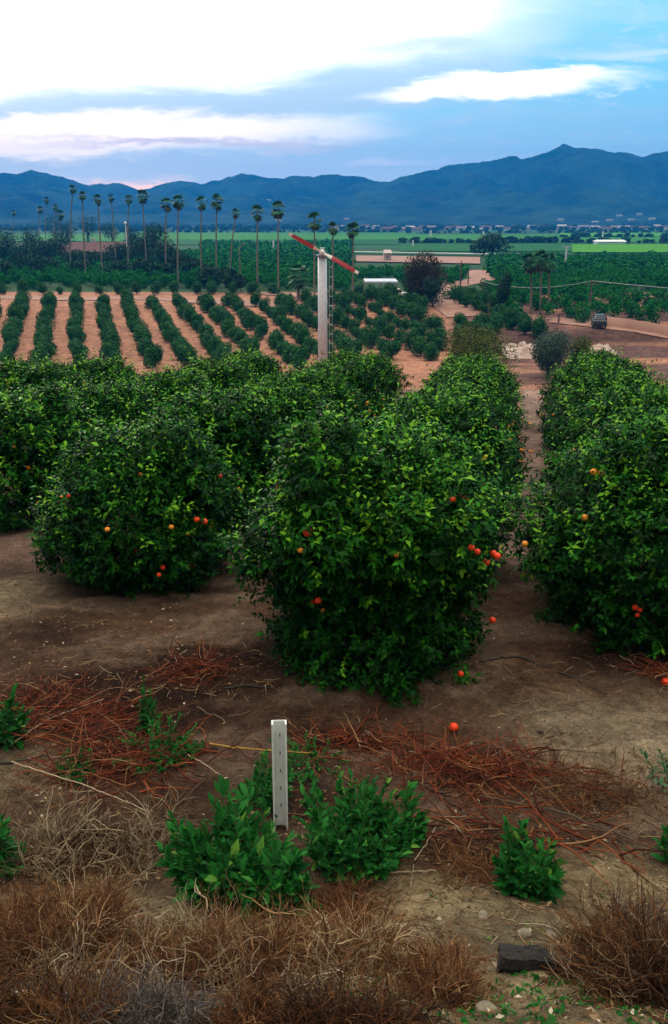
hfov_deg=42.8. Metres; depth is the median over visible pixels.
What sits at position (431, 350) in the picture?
citrus tree
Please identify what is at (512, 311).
citrus tree
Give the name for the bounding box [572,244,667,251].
field
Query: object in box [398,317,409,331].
citrus tree
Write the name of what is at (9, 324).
citrus tree
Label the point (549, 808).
stick
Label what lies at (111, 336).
citrus tree
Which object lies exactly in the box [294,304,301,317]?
citrus tree
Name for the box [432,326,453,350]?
citrus tree
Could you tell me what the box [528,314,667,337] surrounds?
dirt road
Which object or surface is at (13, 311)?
citrus tree
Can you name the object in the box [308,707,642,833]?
dry branches
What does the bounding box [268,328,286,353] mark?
citrus tree
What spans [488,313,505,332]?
citrus tree
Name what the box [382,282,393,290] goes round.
citrus tree
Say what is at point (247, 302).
dirt road
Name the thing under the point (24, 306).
citrus tree
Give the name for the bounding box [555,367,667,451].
orange tree
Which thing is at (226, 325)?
citrus tree
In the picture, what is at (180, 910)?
dry brush
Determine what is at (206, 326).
citrus tree
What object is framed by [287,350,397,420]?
orange tree
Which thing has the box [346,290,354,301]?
citrus tree
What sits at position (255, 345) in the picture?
citrus tree
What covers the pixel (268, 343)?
citrus tree
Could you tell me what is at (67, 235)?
dark tree
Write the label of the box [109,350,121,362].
citrus tree
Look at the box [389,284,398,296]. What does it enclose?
citrus tree
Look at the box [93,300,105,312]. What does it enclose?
citrus tree
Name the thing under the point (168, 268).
dark tree
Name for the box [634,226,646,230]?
house
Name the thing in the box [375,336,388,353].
citrus tree
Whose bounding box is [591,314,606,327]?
parked car
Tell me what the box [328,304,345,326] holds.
citrus tree
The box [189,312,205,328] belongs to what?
citrus tree
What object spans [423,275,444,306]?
dark tree
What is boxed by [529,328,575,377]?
pepper tree
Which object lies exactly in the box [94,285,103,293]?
citrus tree
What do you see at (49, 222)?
dark tree
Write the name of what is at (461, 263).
utility pole
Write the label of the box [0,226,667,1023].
ground
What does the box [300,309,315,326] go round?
citrus tree
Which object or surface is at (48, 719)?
stick
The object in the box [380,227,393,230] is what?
house
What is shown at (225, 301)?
citrus tree
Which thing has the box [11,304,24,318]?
citrus tree
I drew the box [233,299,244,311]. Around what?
citrus tree
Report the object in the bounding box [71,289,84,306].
citrus tree
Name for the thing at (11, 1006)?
dry brush
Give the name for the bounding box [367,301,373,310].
citrus tree
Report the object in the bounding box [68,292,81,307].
citrus tree
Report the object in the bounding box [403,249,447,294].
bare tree
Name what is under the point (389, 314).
citrus tree
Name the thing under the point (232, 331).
citrus tree
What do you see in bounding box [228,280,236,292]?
citrus tree
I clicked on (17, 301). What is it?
citrus tree
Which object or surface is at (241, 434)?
orange tree
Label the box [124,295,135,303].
citrus tree
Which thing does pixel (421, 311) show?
citrus tree
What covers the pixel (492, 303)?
citrus tree
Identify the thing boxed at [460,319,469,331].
citrus tree
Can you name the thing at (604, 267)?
distant orchard
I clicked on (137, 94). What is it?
sky
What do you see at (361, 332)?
citrus tree
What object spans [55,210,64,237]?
palm tree
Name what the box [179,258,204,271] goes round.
dark tree
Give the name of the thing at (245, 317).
citrus tree
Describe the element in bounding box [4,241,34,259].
dark tree
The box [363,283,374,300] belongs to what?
citrus tree
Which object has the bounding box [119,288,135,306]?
citrus tree
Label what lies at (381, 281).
canopy shed
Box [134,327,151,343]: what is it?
citrus tree
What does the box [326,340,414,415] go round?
orange tree
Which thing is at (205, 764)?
stick
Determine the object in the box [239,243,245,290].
bent pole
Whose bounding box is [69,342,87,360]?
citrus tree
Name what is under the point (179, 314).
citrus tree
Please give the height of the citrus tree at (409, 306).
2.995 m
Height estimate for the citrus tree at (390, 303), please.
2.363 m
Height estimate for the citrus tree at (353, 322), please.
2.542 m
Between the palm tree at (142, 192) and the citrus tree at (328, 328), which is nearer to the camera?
the citrus tree at (328, 328)
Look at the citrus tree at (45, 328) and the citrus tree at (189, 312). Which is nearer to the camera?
the citrus tree at (45, 328)
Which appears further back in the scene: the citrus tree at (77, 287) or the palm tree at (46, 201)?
the palm tree at (46, 201)
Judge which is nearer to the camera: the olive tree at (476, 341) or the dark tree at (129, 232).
the olive tree at (476, 341)
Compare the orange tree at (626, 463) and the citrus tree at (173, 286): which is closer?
the orange tree at (626, 463)
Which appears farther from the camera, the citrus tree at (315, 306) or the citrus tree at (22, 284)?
the citrus tree at (22, 284)
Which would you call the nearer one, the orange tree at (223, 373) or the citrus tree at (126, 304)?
the orange tree at (223, 373)
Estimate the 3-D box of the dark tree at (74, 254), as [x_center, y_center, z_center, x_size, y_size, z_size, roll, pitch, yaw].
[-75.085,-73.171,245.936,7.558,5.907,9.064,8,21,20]
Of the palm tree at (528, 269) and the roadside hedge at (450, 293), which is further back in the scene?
the roadside hedge at (450, 293)
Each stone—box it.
[474,1000,496,1011]
[478,910,488,918]
[516,928,531,937]
[546,930,557,939]
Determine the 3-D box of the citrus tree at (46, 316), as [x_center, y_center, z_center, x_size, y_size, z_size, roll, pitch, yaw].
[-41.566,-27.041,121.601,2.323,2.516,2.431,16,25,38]
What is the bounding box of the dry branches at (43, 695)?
[0,659,139,715]
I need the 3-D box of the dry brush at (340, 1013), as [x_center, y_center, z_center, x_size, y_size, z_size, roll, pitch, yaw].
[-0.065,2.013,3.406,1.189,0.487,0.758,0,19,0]
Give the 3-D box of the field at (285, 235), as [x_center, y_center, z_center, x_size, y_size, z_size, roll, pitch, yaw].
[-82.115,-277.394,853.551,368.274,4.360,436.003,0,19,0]
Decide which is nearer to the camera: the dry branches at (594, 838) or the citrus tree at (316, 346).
the dry branches at (594, 838)
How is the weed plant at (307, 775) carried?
on the ground
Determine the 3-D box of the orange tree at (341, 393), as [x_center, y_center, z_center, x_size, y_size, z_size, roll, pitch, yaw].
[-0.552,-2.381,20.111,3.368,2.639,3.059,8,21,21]
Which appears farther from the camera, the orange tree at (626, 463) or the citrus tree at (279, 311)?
the citrus tree at (279, 311)
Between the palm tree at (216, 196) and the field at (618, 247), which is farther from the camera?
the field at (618, 247)
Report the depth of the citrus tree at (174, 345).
103.87 m
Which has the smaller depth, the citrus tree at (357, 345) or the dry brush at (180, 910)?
the dry brush at (180, 910)
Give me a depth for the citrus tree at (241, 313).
127.37 m
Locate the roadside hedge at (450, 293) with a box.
[441,285,469,298]
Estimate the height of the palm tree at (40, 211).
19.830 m
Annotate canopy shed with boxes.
[364,279,397,288]
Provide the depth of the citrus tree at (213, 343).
103.78 m
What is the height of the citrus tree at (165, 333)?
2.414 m
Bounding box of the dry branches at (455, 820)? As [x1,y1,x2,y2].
[327,751,623,880]
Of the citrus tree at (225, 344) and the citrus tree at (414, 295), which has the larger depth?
the citrus tree at (414, 295)
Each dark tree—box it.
[0,227,20,248]
[0,236,13,258]
[0,258,17,275]
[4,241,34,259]
[16,225,40,245]
[22,235,47,255]
[26,255,62,273]
[33,237,62,260]
[41,214,66,242]
[47,232,72,254]
[56,220,79,242]
[60,249,86,261]
[64,259,93,270]
[77,250,99,262]
[78,214,101,241]
[86,250,118,263]
[93,259,130,273]
[100,222,119,241]
[103,242,136,260]
[122,225,139,243]
[123,233,142,259]
[128,228,158,261]
[130,257,154,273]
[138,221,170,258]
[149,262,176,279]
[154,238,178,262]
[167,251,191,268]
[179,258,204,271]
[194,264,222,286]
[218,266,247,290]
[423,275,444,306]
[468,232,513,255]
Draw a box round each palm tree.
[36,206,43,236]
[43,197,48,240]
[52,204,57,238]
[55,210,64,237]
[69,184,76,262]
[79,191,86,272]
[92,194,102,271]
[108,193,116,260]
[124,195,132,263]
[136,189,148,258]
[160,198,171,263]
[172,195,184,284]
[195,195,206,274]
[209,193,224,285]
[229,208,240,267]
[250,204,263,289]
[270,200,285,289]
[287,262,309,300]
[307,211,321,294]
[328,221,338,290]
[345,221,358,290]
[520,252,537,313]
[528,249,549,315]
[541,252,556,314]
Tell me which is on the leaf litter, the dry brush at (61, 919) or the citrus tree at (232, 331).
the dry brush at (61, 919)
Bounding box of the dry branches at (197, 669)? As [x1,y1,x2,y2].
[117,632,258,705]
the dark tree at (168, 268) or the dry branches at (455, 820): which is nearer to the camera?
the dry branches at (455, 820)
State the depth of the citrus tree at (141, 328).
112.29 m
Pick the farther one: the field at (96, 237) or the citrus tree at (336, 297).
the field at (96, 237)
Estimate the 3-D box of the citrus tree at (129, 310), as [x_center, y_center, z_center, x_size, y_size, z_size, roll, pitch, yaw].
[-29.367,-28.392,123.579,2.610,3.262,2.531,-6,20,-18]
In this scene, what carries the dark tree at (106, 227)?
on the ground
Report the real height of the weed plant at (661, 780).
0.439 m
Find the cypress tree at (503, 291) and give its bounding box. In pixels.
[496,269,512,306]
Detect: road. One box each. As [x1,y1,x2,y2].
[0,296,334,311]
[261,293,356,306]
[355,251,592,254]
[428,270,494,316]
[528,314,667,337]
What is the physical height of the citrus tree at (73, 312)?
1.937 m
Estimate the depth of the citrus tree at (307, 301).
138.96 m
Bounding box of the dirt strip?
[356,255,479,262]
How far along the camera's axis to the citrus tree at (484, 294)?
140.70 m
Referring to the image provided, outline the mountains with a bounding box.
[0,144,667,226]
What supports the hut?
on the dirt strip
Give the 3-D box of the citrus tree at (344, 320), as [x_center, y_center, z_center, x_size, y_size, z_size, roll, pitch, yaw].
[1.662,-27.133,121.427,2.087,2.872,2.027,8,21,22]
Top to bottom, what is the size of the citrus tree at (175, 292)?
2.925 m
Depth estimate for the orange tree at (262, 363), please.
25.74 m
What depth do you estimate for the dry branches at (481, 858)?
5.61 m
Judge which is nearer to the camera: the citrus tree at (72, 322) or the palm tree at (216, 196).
the citrus tree at (72, 322)
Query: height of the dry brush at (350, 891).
0.452 m
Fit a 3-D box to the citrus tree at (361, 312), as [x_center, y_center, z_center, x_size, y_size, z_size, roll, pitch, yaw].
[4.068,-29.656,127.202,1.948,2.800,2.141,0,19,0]
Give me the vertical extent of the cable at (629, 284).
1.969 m
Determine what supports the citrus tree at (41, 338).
on the ground
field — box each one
[0,234,119,240]
[120,232,415,238]
[120,240,399,244]
[400,243,575,250]
[416,234,559,242]
[560,233,660,235]
[560,237,659,241]
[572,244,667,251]
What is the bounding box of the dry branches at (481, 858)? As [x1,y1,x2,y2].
[415,794,542,903]
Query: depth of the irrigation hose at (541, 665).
8.55 m
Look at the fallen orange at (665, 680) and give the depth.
8.22 m
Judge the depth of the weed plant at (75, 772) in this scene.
6.89 m
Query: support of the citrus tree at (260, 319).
on the ground
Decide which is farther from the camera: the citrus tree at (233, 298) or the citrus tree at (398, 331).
the citrus tree at (233, 298)
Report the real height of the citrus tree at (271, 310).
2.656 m
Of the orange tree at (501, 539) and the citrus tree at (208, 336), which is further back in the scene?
the citrus tree at (208, 336)
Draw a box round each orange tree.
[0,344,94,394]
[0,359,115,533]
[16,401,250,600]
[34,366,161,479]
[57,348,139,433]
[128,357,227,412]
[132,364,292,532]
[177,347,258,393]
[216,392,512,707]
[221,339,292,383]
[222,364,343,488]
[257,357,376,435]
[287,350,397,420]
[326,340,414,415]
[351,375,534,511]
[359,394,526,586]
[400,367,534,485]
[412,348,530,448]
[415,349,527,428]
[421,346,520,388]
[489,402,667,661]
[534,343,646,423]
[536,345,656,447]
[536,356,667,473]
[543,387,667,551]
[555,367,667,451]
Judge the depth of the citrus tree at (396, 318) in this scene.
123.71 m
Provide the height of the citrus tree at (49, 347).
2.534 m
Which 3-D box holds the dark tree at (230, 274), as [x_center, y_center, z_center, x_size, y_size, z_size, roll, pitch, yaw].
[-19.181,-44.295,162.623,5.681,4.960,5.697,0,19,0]
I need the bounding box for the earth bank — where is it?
[605,316,667,335]
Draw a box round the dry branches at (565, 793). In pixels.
[479,739,667,832]
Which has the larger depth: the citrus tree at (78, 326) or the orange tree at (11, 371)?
the citrus tree at (78, 326)
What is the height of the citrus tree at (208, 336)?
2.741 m
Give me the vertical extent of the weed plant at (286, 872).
0.575 m
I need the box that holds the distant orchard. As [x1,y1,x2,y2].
[0,238,667,323]
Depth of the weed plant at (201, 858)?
5.34 m
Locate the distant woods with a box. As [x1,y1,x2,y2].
[0,223,667,243]
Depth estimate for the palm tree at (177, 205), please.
169.70 m
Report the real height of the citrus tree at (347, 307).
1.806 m
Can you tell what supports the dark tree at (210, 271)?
on the ground
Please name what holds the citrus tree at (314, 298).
on the ground
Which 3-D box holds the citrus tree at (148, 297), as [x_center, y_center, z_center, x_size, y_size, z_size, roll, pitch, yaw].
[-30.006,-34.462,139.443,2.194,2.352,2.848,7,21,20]
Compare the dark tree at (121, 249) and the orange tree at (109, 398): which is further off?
the dark tree at (121, 249)
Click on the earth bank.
(662, 329)
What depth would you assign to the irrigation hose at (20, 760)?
7.09 m
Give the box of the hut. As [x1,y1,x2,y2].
[383,250,391,259]
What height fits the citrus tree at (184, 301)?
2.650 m
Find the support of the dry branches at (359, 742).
on the ground
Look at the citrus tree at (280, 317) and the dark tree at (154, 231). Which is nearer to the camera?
the citrus tree at (280, 317)
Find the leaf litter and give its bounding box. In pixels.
[0,487,667,1023]
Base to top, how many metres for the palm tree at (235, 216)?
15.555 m
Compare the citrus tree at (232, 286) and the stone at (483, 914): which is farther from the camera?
the citrus tree at (232, 286)
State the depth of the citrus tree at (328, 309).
130.03 m
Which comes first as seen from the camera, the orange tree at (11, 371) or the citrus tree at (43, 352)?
the orange tree at (11, 371)
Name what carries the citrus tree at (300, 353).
on the ground
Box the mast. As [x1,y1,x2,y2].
[124,221,128,246]
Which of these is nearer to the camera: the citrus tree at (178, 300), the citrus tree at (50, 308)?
the citrus tree at (50, 308)
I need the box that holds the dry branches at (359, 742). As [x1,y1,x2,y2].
[232,702,490,775]
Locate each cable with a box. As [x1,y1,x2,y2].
[483,281,589,287]
[595,281,664,287]
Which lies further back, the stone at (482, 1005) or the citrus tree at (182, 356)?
the citrus tree at (182, 356)
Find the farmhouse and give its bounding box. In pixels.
[63,238,133,256]
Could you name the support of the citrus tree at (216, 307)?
on the ground
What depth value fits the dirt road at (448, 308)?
144.42 m
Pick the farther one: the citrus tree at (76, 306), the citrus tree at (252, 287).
the citrus tree at (252, 287)
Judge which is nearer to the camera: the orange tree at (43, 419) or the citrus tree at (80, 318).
the orange tree at (43, 419)
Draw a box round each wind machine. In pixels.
[288,232,358,362]
[562,246,572,259]
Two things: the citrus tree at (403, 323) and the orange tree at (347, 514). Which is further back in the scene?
the citrus tree at (403, 323)
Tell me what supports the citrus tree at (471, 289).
on the ground
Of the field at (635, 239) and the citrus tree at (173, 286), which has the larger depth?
the field at (635, 239)
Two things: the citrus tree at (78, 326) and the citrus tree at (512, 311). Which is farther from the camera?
the citrus tree at (512, 311)
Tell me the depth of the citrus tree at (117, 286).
156.51 m
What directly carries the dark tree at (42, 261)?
on the ground
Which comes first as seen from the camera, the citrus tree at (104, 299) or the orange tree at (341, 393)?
the orange tree at (341, 393)
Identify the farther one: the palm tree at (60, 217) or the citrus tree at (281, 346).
the palm tree at (60, 217)
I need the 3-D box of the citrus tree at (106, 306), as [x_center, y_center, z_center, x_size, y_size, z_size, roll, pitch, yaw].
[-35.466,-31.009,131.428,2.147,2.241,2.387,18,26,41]
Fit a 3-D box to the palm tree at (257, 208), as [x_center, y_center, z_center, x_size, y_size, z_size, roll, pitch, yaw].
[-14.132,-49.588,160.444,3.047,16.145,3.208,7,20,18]
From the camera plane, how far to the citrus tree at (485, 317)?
124.19 m
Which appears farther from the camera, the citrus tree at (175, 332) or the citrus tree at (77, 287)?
the citrus tree at (77, 287)
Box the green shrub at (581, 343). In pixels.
[568,335,593,361]
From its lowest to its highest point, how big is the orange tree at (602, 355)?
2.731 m
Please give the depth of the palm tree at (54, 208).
354.28 m
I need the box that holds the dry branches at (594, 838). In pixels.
[502,797,667,888]
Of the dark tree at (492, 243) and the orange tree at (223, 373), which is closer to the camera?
the orange tree at (223, 373)
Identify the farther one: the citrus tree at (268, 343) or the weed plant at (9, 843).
the citrus tree at (268, 343)
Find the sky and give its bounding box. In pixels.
[0,0,667,189]
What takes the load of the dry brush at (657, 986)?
on the ground
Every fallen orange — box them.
[449,723,457,731]
[662,678,667,685]
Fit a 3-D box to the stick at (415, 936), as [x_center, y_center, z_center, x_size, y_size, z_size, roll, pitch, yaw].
[0.330,2.372,4.769,0.689,0.190,0.062,13,23,33]
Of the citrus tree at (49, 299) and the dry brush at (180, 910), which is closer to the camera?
the dry brush at (180, 910)
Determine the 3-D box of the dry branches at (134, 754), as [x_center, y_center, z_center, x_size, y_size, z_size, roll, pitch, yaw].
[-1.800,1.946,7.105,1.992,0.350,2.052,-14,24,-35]
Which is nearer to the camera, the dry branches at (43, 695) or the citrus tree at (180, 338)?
the dry branches at (43, 695)
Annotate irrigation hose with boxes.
[0,754,49,763]
[224,684,275,688]
[480,656,607,694]
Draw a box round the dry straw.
[0,614,667,1023]
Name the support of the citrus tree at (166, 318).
on the ground
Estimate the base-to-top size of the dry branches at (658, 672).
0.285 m
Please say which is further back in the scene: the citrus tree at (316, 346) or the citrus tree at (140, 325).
the citrus tree at (140, 325)
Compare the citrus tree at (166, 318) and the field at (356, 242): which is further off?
the field at (356, 242)
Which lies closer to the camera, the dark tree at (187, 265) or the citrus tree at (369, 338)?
the citrus tree at (369, 338)
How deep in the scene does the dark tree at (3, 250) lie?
272.68 m
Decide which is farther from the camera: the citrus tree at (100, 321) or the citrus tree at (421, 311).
the citrus tree at (421, 311)
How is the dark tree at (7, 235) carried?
on the ground
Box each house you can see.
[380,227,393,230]
[412,227,422,230]
[456,226,464,230]
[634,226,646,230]
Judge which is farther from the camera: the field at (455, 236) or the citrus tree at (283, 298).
the field at (455, 236)
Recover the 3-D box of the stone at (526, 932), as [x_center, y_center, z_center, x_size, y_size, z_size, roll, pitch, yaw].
[1.055,2.336,4.721,0.087,0.038,0.064,0,19,0]
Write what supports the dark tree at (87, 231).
on the ground
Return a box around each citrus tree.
[0,282,7,293]
[0,320,20,338]
[0,351,8,363]
[2,316,23,334]
[2,325,20,341]
[2,330,19,346]
[2,339,18,354]
[2,344,12,359]
[5,304,24,322]
[10,296,26,305]
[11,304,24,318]
[16,278,29,291]
[16,289,31,304]
[17,294,29,307]
[18,303,29,317]
[27,344,50,364]
[32,333,58,353]
[34,314,51,328]
[34,328,53,341]
[35,307,51,321]
[35,317,55,332]
[35,340,54,357]
[36,281,47,293]
[37,324,52,336]
[39,291,54,303]
[42,293,57,308]
[43,304,56,320]
[55,286,64,294]
[65,317,80,331]
[66,315,83,329]
[66,325,84,342]
[67,337,88,354]
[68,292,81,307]
[69,303,84,315]
[69,309,79,316]
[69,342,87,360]
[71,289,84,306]
[72,280,81,293]
[72,323,85,339]
[73,311,84,321]
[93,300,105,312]
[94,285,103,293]
[95,308,112,322]
[96,316,115,328]
[97,304,111,316]
[98,293,110,307]
[98,327,108,339]
[98,340,119,357]
[101,321,117,331]
[101,325,120,343]
[101,329,121,348]
[103,341,122,358]
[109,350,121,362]
[113,281,124,294]
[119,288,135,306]
[121,300,132,309]
[122,305,140,326]
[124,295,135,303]
[125,303,140,315]
[126,313,138,327]
[129,318,144,333]
[131,279,141,293]
[132,324,152,343]
[133,322,148,331]
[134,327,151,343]
[136,337,148,354]
[138,337,154,355]
[142,343,163,367]
[144,294,157,308]
[148,296,162,308]
[150,281,161,293]
[152,303,162,312]
[152,308,166,320]
[155,308,173,324]
[158,313,173,330]
[158,320,174,336]
[161,324,178,342]
[167,327,182,346]
[169,279,179,292]
[170,338,182,360]
[171,291,181,305]
[172,334,189,342]
[173,294,184,309]
[176,303,187,318]
[176,343,196,365]
[178,298,187,306]
[180,341,197,353]
[181,302,195,319]
[182,306,196,323]
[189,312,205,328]
[191,281,201,293]
[192,319,201,332]
[195,293,203,305]
[196,322,215,340]
[199,291,214,306]
[200,296,216,312]
[200,329,211,348]
[201,333,219,349]
[206,281,217,294]
[206,335,221,354]
[207,304,226,319]
[210,345,229,360]
[212,307,224,323]
[214,341,232,357]
[219,308,234,322]
[220,291,233,307]
[220,319,235,336]
[223,314,234,325]
[225,325,241,341]
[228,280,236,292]
[229,293,240,310]
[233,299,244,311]
[233,328,248,343]
[235,307,249,320]
[237,334,256,350]
[240,310,254,324]
[242,313,259,329]
[243,335,260,352]
[244,280,259,293]
[250,290,261,306]
[253,314,266,328]
[254,322,269,339]
[258,296,270,312]
[264,305,271,317]
[266,281,280,293]
[266,331,274,348]
[268,304,280,319]
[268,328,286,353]
[270,304,287,323]
[275,292,284,305]
[275,314,292,328]
[275,339,293,358]
[279,293,292,305]
[280,316,299,333]
[281,343,298,363]
[284,296,298,314]
[287,321,301,336]
[288,343,311,368]
[291,322,309,342]
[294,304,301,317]
[295,326,314,345]
[298,302,314,322]
[299,288,312,303]
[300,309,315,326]
[303,336,317,352]
[304,295,313,306]
[307,295,317,310]
[310,314,317,330]
[312,340,335,359]
[313,300,317,311]
[317,303,331,317]
[317,322,334,338]
[327,290,336,304]
[327,328,342,343]
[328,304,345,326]
[333,292,340,306]
[333,330,348,348]
[333,335,355,352]
[337,291,351,308]
[338,311,352,329]
[344,304,351,313]
[345,337,363,353]
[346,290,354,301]
[346,317,361,334]
[349,307,355,317]
[350,325,360,339]
[351,292,362,304]
[354,282,363,295]
[355,304,367,321]
[357,293,367,307]
[357,325,371,343]
[361,326,381,347]
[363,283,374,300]
[363,315,372,325]
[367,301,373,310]
[370,315,381,326]
[371,286,382,300]
[371,315,388,335]
[372,299,384,314]
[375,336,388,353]
[377,288,394,305]
[377,309,385,317]
[378,339,401,359]
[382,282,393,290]
[382,310,395,322]
[382,320,396,340]
[387,295,394,308]
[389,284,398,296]
[390,327,405,345]
[392,293,408,311]
[392,315,401,327]
[395,298,406,316]
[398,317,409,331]
[399,327,419,349]
[403,283,412,292]
[403,291,411,302]
[403,300,418,319]
[408,318,423,330]
[410,291,421,303]
[410,303,429,322]
[410,334,427,355]
[412,321,427,337]
[415,295,429,310]
[423,341,440,360]
[424,328,434,343]
[426,314,445,330]
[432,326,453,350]
[452,287,467,303]
[453,312,467,325]
[453,323,463,339]
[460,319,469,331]
[461,292,471,306]
[465,287,476,294]
[469,291,482,310]
[470,319,483,331]
[472,313,485,324]
[478,303,488,313]
[479,289,490,304]
[481,323,495,336]
[482,312,489,322]
[483,284,492,289]
[487,309,502,322]
[488,291,497,307]
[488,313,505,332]
[493,303,509,319]
[502,307,519,324]
[504,318,516,329]
[515,310,532,327]
[516,315,532,334]
[530,315,548,336]
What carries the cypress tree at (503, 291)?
on the ground
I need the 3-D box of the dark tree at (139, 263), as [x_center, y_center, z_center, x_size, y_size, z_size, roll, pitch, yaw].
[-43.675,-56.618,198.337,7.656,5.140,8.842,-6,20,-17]
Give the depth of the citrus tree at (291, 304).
132.54 m
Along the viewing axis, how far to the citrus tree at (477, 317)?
120.53 m
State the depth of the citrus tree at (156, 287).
158.27 m
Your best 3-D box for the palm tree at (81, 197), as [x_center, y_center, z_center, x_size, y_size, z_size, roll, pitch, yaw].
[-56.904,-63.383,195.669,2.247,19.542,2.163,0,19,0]
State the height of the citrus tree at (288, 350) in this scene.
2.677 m
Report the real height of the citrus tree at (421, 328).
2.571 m
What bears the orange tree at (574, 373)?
on the ground
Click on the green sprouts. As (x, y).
(505, 1010)
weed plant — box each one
[0,682,33,751]
[0,811,26,879]
[55,746,102,785]
[112,712,205,774]
[135,675,162,734]
[155,774,296,912]
[223,838,322,923]
[228,749,293,814]
[267,731,349,784]
[290,767,428,890]
[370,779,431,848]
[490,814,567,904]
[639,748,667,792]
[650,824,667,863]
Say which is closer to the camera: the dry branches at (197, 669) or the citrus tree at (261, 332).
the dry branches at (197, 669)
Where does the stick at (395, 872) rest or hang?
on the ground
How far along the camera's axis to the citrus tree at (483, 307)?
133.21 m
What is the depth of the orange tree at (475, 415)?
13.98 m
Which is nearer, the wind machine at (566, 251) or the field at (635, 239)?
the wind machine at (566, 251)
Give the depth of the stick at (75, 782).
6.34 m
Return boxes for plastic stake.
[271,720,287,829]
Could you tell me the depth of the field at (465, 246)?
465.82 m
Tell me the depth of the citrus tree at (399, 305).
131.76 m
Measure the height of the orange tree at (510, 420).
2.601 m
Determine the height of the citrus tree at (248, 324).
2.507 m
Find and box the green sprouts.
[108,862,667,1023]
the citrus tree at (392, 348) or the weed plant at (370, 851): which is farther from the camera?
the citrus tree at (392, 348)
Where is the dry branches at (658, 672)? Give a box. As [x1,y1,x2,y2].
[612,653,667,691]
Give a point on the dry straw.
(386, 792)
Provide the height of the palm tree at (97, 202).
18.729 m
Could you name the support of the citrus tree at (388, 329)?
on the ground
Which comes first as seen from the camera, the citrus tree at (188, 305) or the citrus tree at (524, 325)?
the citrus tree at (524, 325)
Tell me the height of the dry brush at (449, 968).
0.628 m
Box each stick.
[10,698,103,746]
[11,761,148,810]
[188,754,220,774]
[209,743,313,753]
[372,925,446,949]
[390,869,436,873]
[413,822,438,860]
[480,796,655,849]
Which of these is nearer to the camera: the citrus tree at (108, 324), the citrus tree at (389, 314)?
the citrus tree at (108, 324)
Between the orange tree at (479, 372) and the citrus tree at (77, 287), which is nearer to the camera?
the orange tree at (479, 372)
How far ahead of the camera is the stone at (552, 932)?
4.75 m
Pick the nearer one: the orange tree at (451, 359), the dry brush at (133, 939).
the dry brush at (133, 939)
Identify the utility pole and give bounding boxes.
[456,261,465,286]
[585,281,598,318]
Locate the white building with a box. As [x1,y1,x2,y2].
[593,240,626,243]
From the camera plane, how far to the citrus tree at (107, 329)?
110.29 m
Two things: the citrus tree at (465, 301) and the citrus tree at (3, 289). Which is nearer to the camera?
the citrus tree at (465, 301)
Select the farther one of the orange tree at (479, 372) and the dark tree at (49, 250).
the dark tree at (49, 250)
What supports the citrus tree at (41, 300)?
on the ground
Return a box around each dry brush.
[0,859,160,926]
[0,863,165,994]
[0,913,176,1023]
[1,910,194,998]
[12,933,247,1023]
[57,903,242,993]
[96,899,436,1023]
[105,876,295,951]
[116,876,355,1001]
[172,943,460,1023]
[250,877,440,996]
[281,862,393,927]
[379,910,517,1023]
[521,851,667,1020]
[569,911,667,961]
[576,880,667,935]
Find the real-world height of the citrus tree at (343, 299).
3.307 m
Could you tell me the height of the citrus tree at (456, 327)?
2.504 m
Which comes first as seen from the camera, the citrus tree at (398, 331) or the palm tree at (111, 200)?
the citrus tree at (398, 331)
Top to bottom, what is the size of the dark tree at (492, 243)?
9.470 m
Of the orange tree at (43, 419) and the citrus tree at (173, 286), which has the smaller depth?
the orange tree at (43, 419)
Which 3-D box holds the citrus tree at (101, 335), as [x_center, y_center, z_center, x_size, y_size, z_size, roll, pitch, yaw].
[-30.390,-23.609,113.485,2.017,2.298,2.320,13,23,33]
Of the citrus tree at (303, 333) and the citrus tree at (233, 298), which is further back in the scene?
the citrus tree at (233, 298)
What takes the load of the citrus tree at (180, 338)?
on the ground
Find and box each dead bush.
[0,761,211,895]
[0,799,159,886]
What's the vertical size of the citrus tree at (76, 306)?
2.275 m
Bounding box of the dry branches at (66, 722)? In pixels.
[0,665,204,763]
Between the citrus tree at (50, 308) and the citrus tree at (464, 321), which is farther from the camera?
the citrus tree at (50, 308)
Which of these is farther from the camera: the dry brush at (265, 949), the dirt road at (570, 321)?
the dirt road at (570, 321)
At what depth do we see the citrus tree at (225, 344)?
100.88 m
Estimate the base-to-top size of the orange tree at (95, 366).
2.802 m
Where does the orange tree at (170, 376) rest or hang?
on the ground
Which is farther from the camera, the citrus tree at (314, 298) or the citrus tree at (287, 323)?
the citrus tree at (314, 298)
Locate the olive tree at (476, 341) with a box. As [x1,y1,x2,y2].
[441,322,518,369]
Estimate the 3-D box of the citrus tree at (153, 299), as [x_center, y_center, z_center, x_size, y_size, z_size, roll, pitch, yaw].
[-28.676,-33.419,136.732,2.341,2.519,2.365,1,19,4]
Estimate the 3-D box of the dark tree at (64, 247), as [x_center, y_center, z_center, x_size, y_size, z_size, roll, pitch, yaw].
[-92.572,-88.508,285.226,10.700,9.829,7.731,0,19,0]
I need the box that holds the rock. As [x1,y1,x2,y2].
[496,943,581,977]
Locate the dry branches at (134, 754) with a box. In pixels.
[3,706,271,818]

